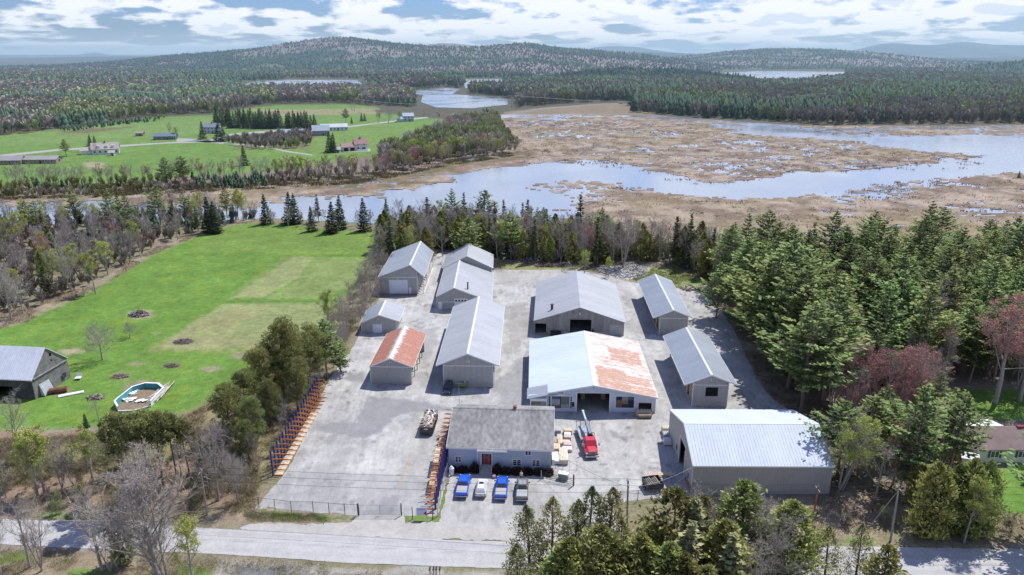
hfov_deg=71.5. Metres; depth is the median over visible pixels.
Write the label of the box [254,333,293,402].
bushy pine tree
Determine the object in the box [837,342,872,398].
bare tree
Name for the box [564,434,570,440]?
lumber stack
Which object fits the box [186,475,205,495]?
bare shrub
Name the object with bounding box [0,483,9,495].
bare shrub
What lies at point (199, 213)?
bare tree
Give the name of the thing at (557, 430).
lumber stack
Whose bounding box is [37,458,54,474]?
bare shrub
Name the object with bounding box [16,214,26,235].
budding tree
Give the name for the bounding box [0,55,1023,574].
ground
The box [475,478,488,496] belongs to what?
suv
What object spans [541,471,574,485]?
pipe gate
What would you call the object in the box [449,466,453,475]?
propane tank
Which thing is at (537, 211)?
white pine tree
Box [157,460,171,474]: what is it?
bare shrub
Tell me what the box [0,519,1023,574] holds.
road
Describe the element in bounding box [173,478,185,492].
bare shrub
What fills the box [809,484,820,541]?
utility pole
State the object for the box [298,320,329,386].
bushy pine tree
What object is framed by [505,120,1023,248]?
marsh shrubs
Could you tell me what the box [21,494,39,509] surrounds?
bare shrub
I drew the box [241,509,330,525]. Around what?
verge weeds
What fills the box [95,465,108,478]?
bare shrub
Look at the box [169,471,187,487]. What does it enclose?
bare shrub
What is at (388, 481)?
overhead wire
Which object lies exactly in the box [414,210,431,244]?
bare tree
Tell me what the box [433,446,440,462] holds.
long boards
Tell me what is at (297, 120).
spruce tree
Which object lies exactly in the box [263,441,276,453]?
bare shrub
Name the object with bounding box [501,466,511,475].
foundation shrub
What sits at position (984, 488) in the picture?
budding tree
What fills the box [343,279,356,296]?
bare tree
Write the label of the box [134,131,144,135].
garden shed
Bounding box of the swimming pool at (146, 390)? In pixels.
[114,382,163,411]
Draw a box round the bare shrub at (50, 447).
[46,441,58,454]
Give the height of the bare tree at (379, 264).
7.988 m
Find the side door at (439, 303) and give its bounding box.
[438,302,441,309]
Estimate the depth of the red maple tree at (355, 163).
416.26 m
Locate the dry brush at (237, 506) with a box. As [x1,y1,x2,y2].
[0,426,264,517]
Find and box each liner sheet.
[123,397,136,401]
[134,398,147,401]
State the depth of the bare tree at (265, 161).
409.20 m
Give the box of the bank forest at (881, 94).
[467,66,1023,123]
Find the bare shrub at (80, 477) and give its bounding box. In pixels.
[75,471,86,486]
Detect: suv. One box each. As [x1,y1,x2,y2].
[442,380,452,393]
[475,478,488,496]
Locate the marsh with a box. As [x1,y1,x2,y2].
[0,107,1023,255]
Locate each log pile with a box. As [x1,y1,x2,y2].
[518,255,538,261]
[534,262,572,267]
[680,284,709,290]
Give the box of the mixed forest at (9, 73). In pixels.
[0,67,531,81]
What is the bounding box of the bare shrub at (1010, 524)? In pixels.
[995,516,1013,536]
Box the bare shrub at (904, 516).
[899,507,907,525]
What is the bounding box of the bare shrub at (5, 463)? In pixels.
[0,458,11,470]
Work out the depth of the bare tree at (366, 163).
412.42 m
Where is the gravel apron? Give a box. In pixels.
[240,515,749,542]
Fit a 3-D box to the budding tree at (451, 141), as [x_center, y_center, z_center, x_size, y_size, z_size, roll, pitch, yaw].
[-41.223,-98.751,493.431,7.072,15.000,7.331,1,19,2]
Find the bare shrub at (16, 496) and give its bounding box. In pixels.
[11,495,26,508]
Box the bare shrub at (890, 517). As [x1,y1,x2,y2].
[884,513,897,522]
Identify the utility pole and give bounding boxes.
[198,467,207,514]
[626,479,628,527]
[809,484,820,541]
[867,484,901,541]
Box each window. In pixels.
[455,456,460,462]
[512,459,520,465]
[525,451,530,455]
[532,459,539,466]
[551,396,569,408]
[615,396,634,408]
[987,451,1002,457]
[1015,451,1023,457]
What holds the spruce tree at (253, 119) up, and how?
on the farm field
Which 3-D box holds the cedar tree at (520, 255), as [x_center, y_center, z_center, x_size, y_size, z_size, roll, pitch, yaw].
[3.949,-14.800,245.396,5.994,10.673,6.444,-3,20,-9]
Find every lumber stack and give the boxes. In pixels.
[552,451,559,463]
[554,427,560,434]
[554,443,559,451]
[559,447,567,463]
[562,446,571,451]
[563,428,571,433]
[563,441,571,445]
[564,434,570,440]
[635,409,652,415]
[661,425,668,430]
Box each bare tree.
[0,199,12,217]
[0,207,15,226]
[0,224,13,244]
[0,240,11,257]
[0,257,19,278]
[0,263,33,318]
[0,387,31,443]
[0,458,13,497]
[0,481,5,509]
[0,488,45,567]
[0,516,14,574]
[2,165,11,180]
[4,241,28,275]
[4,277,29,313]
[8,163,20,179]
[12,241,21,259]
[13,163,29,176]
[15,250,28,274]
[16,502,54,570]
[26,162,37,176]
[29,225,44,242]
[29,226,40,238]
[35,167,42,182]
[36,212,51,226]
[39,200,50,213]
[40,162,51,182]
[41,435,69,489]
[42,252,52,280]
[47,227,74,249]
[47,445,79,484]
[49,198,60,217]
[50,162,59,182]
[51,235,70,266]
[52,436,205,574]
[55,201,66,221]
[55,247,78,291]
[56,196,67,208]
[56,240,82,275]
[57,166,66,178]
[57,212,68,232]
[57,217,71,233]
[62,479,114,571]
[63,224,78,239]
[66,165,77,182]
[67,198,83,224]
[71,233,92,268]
[72,165,83,178]
[78,229,88,249]
[79,511,119,570]
[83,488,151,566]
[84,211,102,238]
[84,429,103,463]
[85,210,96,227]
[85,226,94,246]
[87,399,100,419]
[92,471,104,503]
[93,242,108,268]
[95,227,111,251]
[101,474,198,574]
[102,228,118,250]
[106,165,116,181]
[107,209,120,239]
[114,219,125,237]
[115,229,135,262]
[123,442,142,463]
[126,164,134,177]
[130,231,143,256]
[134,199,154,220]
[134,215,153,242]
[136,195,145,207]
[140,214,151,230]
[145,463,159,483]
[156,205,168,227]
[165,188,178,204]
[169,441,188,472]
[171,207,183,227]
[172,214,180,240]
[178,414,233,500]
[184,428,225,494]
[192,205,203,223]
[200,193,214,215]
[207,159,215,177]
[208,200,224,221]
[208,451,251,502]
[220,426,229,447]
[224,450,244,485]
[230,197,239,219]
[236,158,245,177]
[242,430,261,459]
[245,198,257,220]
[261,157,273,170]
[268,208,274,224]
[271,414,283,437]
[277,399,293,423]
[282,205,291,225]
[308,374,314,392]
[311,361,325,381]
[323,315,335,333]
[330,298,347,324]
[330,313,347,337]
[331,324,349,344]
[334,292,348,316]
[339,156,348,176]
[340,322,348,345]
[341,302,355,327]
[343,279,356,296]
[346,293,355,309]
[352,292,367,318]
[352,313,361,328]
[353,267,363,291]
[354,284,365,299]
[357,302,367,317]
[358,260,369,283]
[362,280,376,303]
[364,267,375,287]
[364,273,371,292]
[365,157,369,175]
[365,257,371,275]
[365,290,373,305]
[369,263,376,282]
[371,283,377,296]
[372,249,382,266]
[373,222,386,256]
[373,277,382,297]
[375,274,386,293]
[379,249,385,266]
[380,206,399,222]
[383,211,398,243]
[385,109,393,122]
[388,198,405,218]
[402,223,416,244]
[408,218,432,241]
[411,212,422,228]
[412,212,432,239]
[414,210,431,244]
[415,203,432,223]
[416,199,427,212]
[422,213,440,248]
[432,224,450,255]
[443,203,456,231]
[446,204,458,225]
[460,209,478,219]
[470,202,484,218]
[480,214,497,236]
[489,217,503,258]
[499,207,518,229]
[513,212,526,233]
[520,207,532,234]
[524,214,541,242]
[527,210,547,238]
[547,217,563,238]
[551,220,570,261]
[565,211,575,227]
[566,216,582,234]
[572,221,585,261]
[574,213,592,241]
[575,226,589,264]
[576,215,600,242]
[587,226,607,249]
[593,212,617,236]
[600,218,617,254]
[602,224,622,262]
[607,210,635,266]
[622,217,639,258]
[630,218,647,258]
[643,212,657,242]
[651,216,669,261]
[652,222,671,256]
[661,222,684,262]
[677,478,746,540]
[678,229,696,267]
[687,236,705,270]
[704,226,720,250]
[707,224,722,240]
[707,237,732,272]
[741,533,775,574]
[744,483,799,574]
[744,498,816,574]
[816,358,853,414]
[820,406,881,490]
[836,365,875,412]
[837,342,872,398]
[849,307,867,354]
[857,439,905,500]
[877,344,906,393]
[885,312,904,344]
[898,443,921,486]
[905,330,932,366]
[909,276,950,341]
[920,360,953,414]
[925,348,959,398]
[934,416,968,463]
[936,323,961,379]
[940,230,957,243]
[972,259,983,274]
[1016,358,1023,384]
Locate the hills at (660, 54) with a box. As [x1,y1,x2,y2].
[628,52,699,56]
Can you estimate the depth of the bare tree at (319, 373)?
149.86 m
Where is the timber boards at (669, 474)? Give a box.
[647,472,674,477]
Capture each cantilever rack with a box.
[269,450,284,475]
[273,445,287,469]
[276,440,290,464]
[279,436,292,459]
[282,431,295,455]
[284,427,298,450]
[287,422,300,445]
[290,418,303,441]
[293,414,305,436]
[295,410,308,432]
[298,406,310,428]
[300,402,312,424]
[303,398,314,420]
[305,394,317,416]
[307,390,316,412]
[310,387,320,408]
[312,383,322,404]
[314,380,324,401]
[316,377,326,397]
[425,491,436,508]
[427,486,437,502]
[429,473,439,495]
[430,467,440,489]
[431,461,442,483]
[433,455,443,477]
[434,450,444,472]
[436,445,445,466]
[437,439,446,461]
[438,434,448,455]
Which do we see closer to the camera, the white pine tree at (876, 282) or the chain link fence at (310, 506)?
the chain link fence at (310, 506)
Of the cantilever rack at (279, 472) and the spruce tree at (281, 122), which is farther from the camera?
the spruce tree at (281, 122)
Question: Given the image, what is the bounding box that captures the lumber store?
[527,331,658,412]
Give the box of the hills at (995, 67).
[936,60,1023,72]
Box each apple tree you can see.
[83,321,118,359]
[123,321,136,336]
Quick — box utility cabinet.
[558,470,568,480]
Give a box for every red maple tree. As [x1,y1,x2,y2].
[33,232,56,251]
[95,163,102,176]
[102,215,116,243]
[119,164,131,175]
[164,193,173,212]
[182,414,197,449]
[194,158,204,174]
[215,163,221,175]
[227,159,234,170]
[282,155,291,176]
[305,159,313,173]
[313,160,321,171]
[326,159,333,176]
[335,155,341,170]
[351,154,358,174]
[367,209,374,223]
[377,155,385,171]
[381,154,388,171]
[411,147,419,162]
[413,144,421,163]
[431,144,438,163]
[520,215,527,230]
[581,222,595,256]
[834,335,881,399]
[839,381,869,427]
[854,346,918,404]
[864,355,879,401]
[873,380,897,414]
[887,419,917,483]
[891,343,942,413]
[893,375,925,412]
[898,358,920,393]
[903,359,930,400]
[907,369,931,413]
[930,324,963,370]
[949,293,970,324]
[975,293,1023,403]
[987,317,1023,401]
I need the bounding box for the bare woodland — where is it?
[0,77,417,133]
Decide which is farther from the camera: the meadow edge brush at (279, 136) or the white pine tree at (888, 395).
the meadow edge brush at (279, 136)
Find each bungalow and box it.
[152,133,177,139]
[962,419,1023,461]
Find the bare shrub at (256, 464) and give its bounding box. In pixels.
[251,455,264,468]
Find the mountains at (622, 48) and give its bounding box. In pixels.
[588,46,674,52]
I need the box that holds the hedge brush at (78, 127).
[59,114,164,130]
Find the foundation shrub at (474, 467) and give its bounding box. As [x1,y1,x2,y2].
[469,460,480,473]
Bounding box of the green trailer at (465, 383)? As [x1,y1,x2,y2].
[458,381,467,389]
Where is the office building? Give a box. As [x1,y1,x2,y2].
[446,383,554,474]
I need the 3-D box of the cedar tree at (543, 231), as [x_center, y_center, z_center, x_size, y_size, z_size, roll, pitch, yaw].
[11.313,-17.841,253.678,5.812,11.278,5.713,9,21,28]
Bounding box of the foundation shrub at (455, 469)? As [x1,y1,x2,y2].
[448,465,457,473]
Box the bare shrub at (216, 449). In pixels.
[204,444,221,458]
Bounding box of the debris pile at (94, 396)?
[85,393,106,400]
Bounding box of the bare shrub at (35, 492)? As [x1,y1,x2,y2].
[28,485,39,495]
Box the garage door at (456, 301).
[454,299,467,305]
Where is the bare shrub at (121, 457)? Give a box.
[107,450,125,465]
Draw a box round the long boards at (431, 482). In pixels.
[429,472,435,484]
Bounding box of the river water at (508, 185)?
[0,114,1023,246]
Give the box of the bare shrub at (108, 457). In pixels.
[100,452,112,464]
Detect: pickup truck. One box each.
[455,474,471,496]
[494,476,509,498]
[515,478,529,500]
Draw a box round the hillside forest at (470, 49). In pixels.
[0,36,1023,80]
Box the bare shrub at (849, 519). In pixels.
[845,514,854,522]
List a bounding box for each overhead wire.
[4,465,180,472]
[6,459,174,466]
[7,472,166,479]
[207,480,607,492]
[208,473,536,484]
[210,467,568,478]
[631,485,819,491]
[633,479,806,484]
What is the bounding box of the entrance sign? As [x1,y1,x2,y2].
[412,507,433,518]
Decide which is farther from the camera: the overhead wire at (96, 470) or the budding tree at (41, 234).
the budding tree at (41, 234)
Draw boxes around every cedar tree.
[33,251,54,286]
[101,502,136,565]
[371,214,388,249]
[375,228,387,251]
[381,209,388,224]
[392,220,400,240]
[395,222,408,245]
[395,232,405,248]
[402,212,417,235]
[415,230,420,242]
[417,226,436,258]
[433,211,449,233]
[434,217,447,247]
[449,216,463,249]
[457,212,466,229]
[462,216,474,243]
[473,223,486,248]
[475,216,488,245]
[490,217,499,245]
[500,543,538,574]
[503,504,554,574]
[511,229,520,256]
[515,230,529,258]
[524,496,575,574]
[535,549,573,574]
[538,223,550,244]
[538,235,546,260]
[540,536,591,574]
[544,235,555,261]
[544,499,595,563]
[551,222,564,257]
[553,213,561,224]
[562,231,580,262]
[568,485,616,570]
[572,523,635,574]
[583,486,642,563]
[588,540,636,574]
[598,232,611,262]
[605,531,669,574]
[610,222,627,258]
[613,518,631,543]
[622,484,720,563]
[625,523,669,574]
[631,540,688,574]
[634,223,650,254]
[637,231,657,260]
[651,233,662,258]
[666,552,699,574]
[674,226,689,263]
[676,494,721,544]
[688,230,700,251]
[692,231,709,267]
[694,237,717,276]
[695,518,761,574]
[696,220,707,232]
[697,563,717,574]
[709,478,786,574]
[752,498,835,574]
[753,529,804,574]
[804,525,851,574]
[837,523,875,574]
[852,543,908,574]
[881,347,902,387]
[900,414,928,464]
[902,460,957,539]
[902,462,928,506]
[919,464,960,539]
[928,470,964,532]
[938,418,967,462]
[948,463,973,534]
[951,457,997,536]
[956,481,990,540]
[966,459,1012,538]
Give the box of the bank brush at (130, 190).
[0,151,516,200]
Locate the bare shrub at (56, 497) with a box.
[49,487,62,502]
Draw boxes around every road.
[0,117,427,155]
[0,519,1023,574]
[176,138,312,155]
[505,103,621,114]
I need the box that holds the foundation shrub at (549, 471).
[544,468,553,476]
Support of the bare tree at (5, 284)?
on the ground at (216, 517)
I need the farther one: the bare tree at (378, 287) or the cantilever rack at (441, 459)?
the bare tree at (378, 287)
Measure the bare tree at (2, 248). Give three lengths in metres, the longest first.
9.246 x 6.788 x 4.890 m
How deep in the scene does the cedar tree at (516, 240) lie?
247.04 m
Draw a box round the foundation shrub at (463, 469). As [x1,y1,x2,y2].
[457,465,468,473]
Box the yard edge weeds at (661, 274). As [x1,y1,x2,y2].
[495,261,726,292]
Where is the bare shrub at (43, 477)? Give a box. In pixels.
[37,472,49,484]
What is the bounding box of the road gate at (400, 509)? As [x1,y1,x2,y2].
[357,503,401,515]
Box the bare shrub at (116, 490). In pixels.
[105,486,124,502]
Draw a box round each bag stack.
[662,431,669,436]
[663,437,671,444]
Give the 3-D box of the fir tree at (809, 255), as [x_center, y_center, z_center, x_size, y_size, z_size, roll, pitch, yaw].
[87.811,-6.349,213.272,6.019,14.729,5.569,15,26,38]
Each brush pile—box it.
[109,372,129,378]
[127,308,149,317]
[163,362,180,367]
[173,338,194,344]
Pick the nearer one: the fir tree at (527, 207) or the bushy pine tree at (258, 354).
the bushy pine tree at (258, 354)
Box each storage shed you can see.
[360,300,404,332]
[369,326,425,383]
[378,241,433,293]
[436,243,493,309]
[436,296,504,386]
[638,274,692,334]
[663,327,737,406]
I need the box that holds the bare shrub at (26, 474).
[19,469,33,478]
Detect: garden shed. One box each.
[108,150,115,155]
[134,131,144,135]
[335,147,340,152]
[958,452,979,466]
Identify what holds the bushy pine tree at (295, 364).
on the ground at (216, 517)
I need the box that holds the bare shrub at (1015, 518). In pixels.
[1004,509,1023,528]
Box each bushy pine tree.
[206,381,248,439]
[230,367,264,415]
[232,418,258,456]
[236,395,267,444]
[241,344,285,409]
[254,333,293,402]
[254,378,282,424]
[260,313,306,402]
[281,355,310,411]
[284,331,308,390]
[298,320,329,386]
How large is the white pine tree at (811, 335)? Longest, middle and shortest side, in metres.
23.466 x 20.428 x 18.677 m
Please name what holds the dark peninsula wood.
on the ground at (216, 517)
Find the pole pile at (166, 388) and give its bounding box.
[146,382,173,402]
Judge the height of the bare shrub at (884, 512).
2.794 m
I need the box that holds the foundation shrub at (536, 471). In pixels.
[532,468,544,475]
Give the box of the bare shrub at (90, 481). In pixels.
[86,479,102,491]
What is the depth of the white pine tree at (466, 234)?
239.88 m
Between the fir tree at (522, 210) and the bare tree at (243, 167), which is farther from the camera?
the bare tree at (243, 167)
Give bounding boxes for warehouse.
[669,409,834,493]
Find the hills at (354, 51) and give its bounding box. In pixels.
[24,37,726,75]
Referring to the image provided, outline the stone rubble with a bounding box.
[598,262,647,277]
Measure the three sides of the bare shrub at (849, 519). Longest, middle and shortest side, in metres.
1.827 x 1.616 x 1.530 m
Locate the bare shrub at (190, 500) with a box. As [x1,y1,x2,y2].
[181,490,199,509]
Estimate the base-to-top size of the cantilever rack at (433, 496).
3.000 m
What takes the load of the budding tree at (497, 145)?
on the ground at (216, 517)
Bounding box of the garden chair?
[74,373,81,379]
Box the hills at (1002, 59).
[933,57,1023,61]
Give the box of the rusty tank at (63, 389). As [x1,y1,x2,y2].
[49,386,67,393]
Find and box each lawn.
[956,388,1023,422]
[986,467,1023,517]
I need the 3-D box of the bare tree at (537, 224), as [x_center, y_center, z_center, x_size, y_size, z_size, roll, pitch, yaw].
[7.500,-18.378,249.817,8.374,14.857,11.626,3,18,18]
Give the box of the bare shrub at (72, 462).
[65,456,78,468]
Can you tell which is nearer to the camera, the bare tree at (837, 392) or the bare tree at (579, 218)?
the bare tree at (837, 392)
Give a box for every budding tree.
[0,210,23,242]
[3,425,49,495]
[6,268,19,292]
[11,423,54,495]
[14,198,24,221]
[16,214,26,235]
[34,231,47,250]
[35,245,46,256]
[36,200,48,213]
[46,248,59,275]
[52,256,70,277]
[55,206,69,221]
[57,243,77,278]
[64,423,104,480]
[75,248,99,293]
[88,203,98,213]
[95,240,113,274]
[125,220,139,250]
[167,514,200,574]
[188,197,198,216]
[193,191,205,206]
[230,188,245,219]
[230,191,247,220]
[271,158,276,173]
[277,158,284,171]
[289,156,298,177]
[295,155,305,171]
[316,288,338,330]
[320,154,329,173]
[344,154,353,166]
[369,155,379,172]
[387,149,395,169]
[402,225,417,245]
[406,139,413,148]
[407,154,413,168]
[426,144,434,164]
[436,200,446,210]
[439,145,444,162]
[441,142,447,159]
[448,135,456,155]
[456,137,464,148]
[475,213,487,225]
[485,140,490,151]
[493,137,499,154]
[496,138,503,153]
[496,223,506,237]
[539,225,549,241]
[578,249,589,272]
[606,257,614,276]
[631,219,645,238]
[823,244,831,261]
[827,414,886,491]
[963,474,999,542]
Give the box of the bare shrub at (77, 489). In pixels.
[68,480,87,498]
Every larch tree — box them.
[661,519,702,574]
[678,496,720,571]
[713,532,747,574]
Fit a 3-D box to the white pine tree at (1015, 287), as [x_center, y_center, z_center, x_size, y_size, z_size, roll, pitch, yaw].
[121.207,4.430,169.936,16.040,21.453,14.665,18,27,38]
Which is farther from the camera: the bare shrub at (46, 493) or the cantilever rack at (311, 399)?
the cantilever rack at (311, 399)
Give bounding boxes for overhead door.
[373,324,381,332]
[389,280,407,293]
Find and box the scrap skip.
[418,409,437,434]
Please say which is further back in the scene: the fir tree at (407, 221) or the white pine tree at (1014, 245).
the fir tree at (407, 221)
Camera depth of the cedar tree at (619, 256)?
244.51 m
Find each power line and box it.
[360,95,510,103]
[513,93,822,101]
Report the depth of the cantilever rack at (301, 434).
132.27 m
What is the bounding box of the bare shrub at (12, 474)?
[0,467,17,489]
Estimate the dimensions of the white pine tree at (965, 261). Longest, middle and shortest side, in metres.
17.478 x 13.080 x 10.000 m
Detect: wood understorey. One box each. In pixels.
[0,202,256,309]
[724,258,1023,389]
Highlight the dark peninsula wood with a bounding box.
[362,73,466,88]
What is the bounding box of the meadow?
[0,223,378,431]
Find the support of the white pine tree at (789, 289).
on the ground at (216, 517)
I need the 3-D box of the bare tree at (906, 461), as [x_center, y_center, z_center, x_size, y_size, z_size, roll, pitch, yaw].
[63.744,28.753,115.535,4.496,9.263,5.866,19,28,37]
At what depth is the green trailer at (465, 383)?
151.61 m
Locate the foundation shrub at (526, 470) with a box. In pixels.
[522,467,532,475]
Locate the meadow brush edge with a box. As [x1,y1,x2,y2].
[0,221,246,327]
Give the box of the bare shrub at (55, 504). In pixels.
[48,498,66,513]
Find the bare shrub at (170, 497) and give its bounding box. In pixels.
[161,486,174,505]
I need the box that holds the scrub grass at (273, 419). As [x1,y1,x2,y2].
[165,255,382,497]
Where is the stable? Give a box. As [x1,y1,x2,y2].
[22,155,62,163]
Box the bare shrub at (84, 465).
[77,460,88,469]
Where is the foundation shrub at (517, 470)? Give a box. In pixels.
[511,466,522,475]
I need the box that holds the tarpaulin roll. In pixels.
[638,414,651,417]
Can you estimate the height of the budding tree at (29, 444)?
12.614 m
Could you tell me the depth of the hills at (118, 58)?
7152.22 m
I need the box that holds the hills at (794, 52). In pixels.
[678,48,991,68]
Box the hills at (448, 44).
[426,43,478,46]
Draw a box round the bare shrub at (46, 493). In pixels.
[42,483,51,500]
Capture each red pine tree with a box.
[96,410,145,511]
[96,411,123,488]
[121,407,159,499]
[137,409,173,496]
[161,411,182,482]
[171,416,195,476]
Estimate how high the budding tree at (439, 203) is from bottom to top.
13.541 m
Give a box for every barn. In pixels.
[0,345,70,398]
[311,125,329,135]
[534,271,625,335]
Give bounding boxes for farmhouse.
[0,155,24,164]
[79,141,119,154]
[202,122,221,132]
[320,123,347,130]
[340,137,367,150]
[396,113,413,121]
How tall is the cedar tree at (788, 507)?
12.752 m
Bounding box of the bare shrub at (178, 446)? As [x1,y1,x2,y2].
[171,440,188,455]
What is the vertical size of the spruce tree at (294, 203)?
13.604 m
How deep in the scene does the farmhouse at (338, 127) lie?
658.07 m
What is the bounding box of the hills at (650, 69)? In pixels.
[539,66,756,78]
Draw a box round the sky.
[0,0,1023,54]
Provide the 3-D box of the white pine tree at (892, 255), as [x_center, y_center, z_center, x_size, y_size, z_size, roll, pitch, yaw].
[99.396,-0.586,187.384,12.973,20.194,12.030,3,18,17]
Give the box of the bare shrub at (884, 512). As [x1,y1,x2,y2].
[879,505,893,519]
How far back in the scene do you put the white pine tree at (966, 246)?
206.13 m
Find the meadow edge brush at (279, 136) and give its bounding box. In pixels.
[226,127,311,147]
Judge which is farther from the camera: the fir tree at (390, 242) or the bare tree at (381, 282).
the fir tree at (390, 242)
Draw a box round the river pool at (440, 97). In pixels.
[416,88,507,107]
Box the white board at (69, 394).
[58,390,83,397]
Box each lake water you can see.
[247,80,360,84]
[464,79,501,87]
[725,71,844,78]
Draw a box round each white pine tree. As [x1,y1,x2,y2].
[16,201,36,227]
[22,201,45,227]
[56,139,70,155]
[61,188,90,224]
[96,190,122,221]
[116,191,141,229]
[139,185,169,223]
[152,157,175,184]
[170,156,193,177]
[175,191,196,213]
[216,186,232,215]
[301,318,345,378]
[327,335,353,371]
[338,109,349,117]
[441,189,463,222]
[449,215,482,249]
[466,190,499,222]
[487,212,525,259]
[520,206,535,233]
[529,207,550,236]
[531,207,553,235]
[589,207,610,238]
[696,263,737,318]
[703,224,768,287]
[715,242,768,328]
[716,237,769,311]
[722,240,775,277]
[725,213,759,270]
[730,267,818,372]
[732,248,810,340]
[732,257,803,350]
[741,240,861,297]
[750,209,786,243]
[753,285,850,388]
[755,222,792,254]
[757,300,875,412]
[761,237,770,253]
[765,236,790,262]
[768,224,804,259]
[771,264,831,314]
[772,266,847,383]
[774,226,807,248]
[785,285,874,401]
[786,246,816,269]
[798,229,820,257]
[798,397,880,475]
[808,248,831,275]
[811,210,850,261]
[811,253,835,281]
[814,261,845,300]
[816,226,864,271]
[820,271,863,329]
[825,273,869,353]
[828,241,869,284]
[835,247,864,276]
[837,394,919,467]
[838,216,891,262]
[844,251,897,314]
[845,321,905,382]
[849,243,884,294]
[850,219,900,266]
[853,257,898,311]
[853,269,936,343]
[854,266,898,301]
[854,288,881,332]
[855,279,912,364]
[857,233,930,271]
[858,212,885,246]
[858,217,886,261]
[862,384,904,443]
[869,388,902,444]
[873,272,940,335]
[874,252,945,300]
[875,400,906,458]
[876,249,914,283]
[877,382,953,491]
[879,242,928,279]
[884,224,910,247]
[892,283,972,362]
[898,216,949,269]
[901,201,943,254]
[905,262,946,326]
[911,235,939,278]
[912,223,927,245]
[913,268,979,328]
[915,372,966,428]
[916,206,965,248]
[919,243,968,308]
[919,313,969,351]
[922,239,969,274]
[922,391,995,466]
[923,256,950,291]
[936,230,979,267]
[939,227,987,273]
[940,299,999,371]
[945,269,986,311]
[950,321,1001,382]
[954,254,983,309]
[957,264,1002,314]
[958,264,989,309]
[960,262,1007,320]
[962,287,1007,350]
[963,290,1023,381]
[964,250,989,274]
[968,253,1023,295]
[969,233,983,259]
[971,224,1001,258]
[973,230,1002,262]
[974,220,1006,254]
[985,215,1023,260]
[985,225,1023,269]
[985,242,1005,278]
[985,263,1023,316]
[986,249,1023,287]
[990,292,1023,336]
[997,431,1023,487]
[998,220,1018,257]
[1007,223,1023,263]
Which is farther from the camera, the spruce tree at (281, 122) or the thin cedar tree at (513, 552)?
the spruce tree at (281, 122)
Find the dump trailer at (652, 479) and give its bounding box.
[642,475,663,493]
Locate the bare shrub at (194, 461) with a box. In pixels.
[187,453,200,471]
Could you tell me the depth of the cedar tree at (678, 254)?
239.29 m
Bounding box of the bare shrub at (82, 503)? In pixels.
[70,489,88,505]
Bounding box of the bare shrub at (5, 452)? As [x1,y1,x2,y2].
[1,446,12,457]
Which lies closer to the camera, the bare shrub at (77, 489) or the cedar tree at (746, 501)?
the cedar tree at (746, 501)
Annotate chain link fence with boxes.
[257,497,357,514]
[437,462,448,516]
[620,487,681,500]
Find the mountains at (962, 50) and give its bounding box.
[850,42,1023,57]
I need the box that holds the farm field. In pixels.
[0,104,442,186]
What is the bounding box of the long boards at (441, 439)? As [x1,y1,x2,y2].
[438,435,444,447]
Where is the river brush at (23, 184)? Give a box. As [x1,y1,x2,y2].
[0,113,519,196]
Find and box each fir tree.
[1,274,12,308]
[37,211,50,239]
[37,260,53,297]
[114,191,121,211]
[168,201,175,217]
[192,206,201,230]
[196,439,213,478]
[312,194,321,221]
[381,221,398,254]
[383,199,389,215]
[403,210,415,239]
[423,197,433,226]
[442,216,452,249]
[461,192,467,212]
[483,217,499,252]
[491,201,498,228]
[501,200,505,218]
[519,202,525,228]
[524,199,532,226]
[526,219,541,261]
[561,223,570,259]
[575,194,588,235]
[590,217,606,263]
[668,216,682,262]
[678,213,697,266]
[697,223,701,237]
[705,227,718,270]
[763,233,771,251]
[800,233,812,257]
[803,243,811,261]
[810,222,818,252]
[825,238,838,275]
[859,302,877,336]
[923,243,937,266]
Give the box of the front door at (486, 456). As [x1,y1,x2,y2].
[484,454,488,463]
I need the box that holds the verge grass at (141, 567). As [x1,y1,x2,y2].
[0,546,433,574]
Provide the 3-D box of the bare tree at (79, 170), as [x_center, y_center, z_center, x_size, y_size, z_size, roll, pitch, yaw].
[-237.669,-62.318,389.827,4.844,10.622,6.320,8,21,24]
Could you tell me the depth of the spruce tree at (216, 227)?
281.03 m
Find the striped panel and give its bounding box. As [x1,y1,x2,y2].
[643,471,653,475]
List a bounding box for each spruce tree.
[82,413,90,427]
[86,134,91,145]
[197,121,207,139]
[201,197,220,233]
[206,201,224,234]
[212,120,223,141]
[213,108,221,124]
[218,109,225,126]
[219,125,227,141]
[224,107,228,125]
[226,109,232,127]
[233,111,242,127]
[236,108,243,126]
[239,145,249,165]
[242,110,250,128]
[245,110,251,127]
[251,112,256,128]
[253,111,260,128]
[256,109,262,127]
[259,194,273,224]
[260,111,266,128]
[262,109,268,128]
[266,109,275,128]
[273,110,280,128]
[276,109,284,127]
[280,192,298,224]
[285,114,291,128]
[286,111,293,128]
[288,193,303,223]
[292,113,298,128]
[296,112,301,126]
[299,111,306,128]
[304,111,309,128]
[304,206,318,231]
[309,115,313,127]
[322,202,339,234]
[325,132,334,151]
[328,133,337,152]
[332,195,348,229]
[355,198,373,232]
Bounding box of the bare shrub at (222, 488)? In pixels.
[216,484,226,496]
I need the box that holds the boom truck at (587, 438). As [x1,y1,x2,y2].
[576,410,599,457]
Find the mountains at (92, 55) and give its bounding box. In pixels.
[0,53,159,56]
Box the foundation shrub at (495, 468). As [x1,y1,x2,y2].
[492,462,501,475]
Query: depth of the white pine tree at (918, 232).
226.19 m
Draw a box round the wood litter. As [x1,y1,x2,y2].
[701,271,898,536]
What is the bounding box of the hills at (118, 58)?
[0,56,152,60]
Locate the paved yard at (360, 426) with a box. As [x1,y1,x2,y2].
[254,251,831,526]
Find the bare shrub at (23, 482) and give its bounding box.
[17,479,29,492]

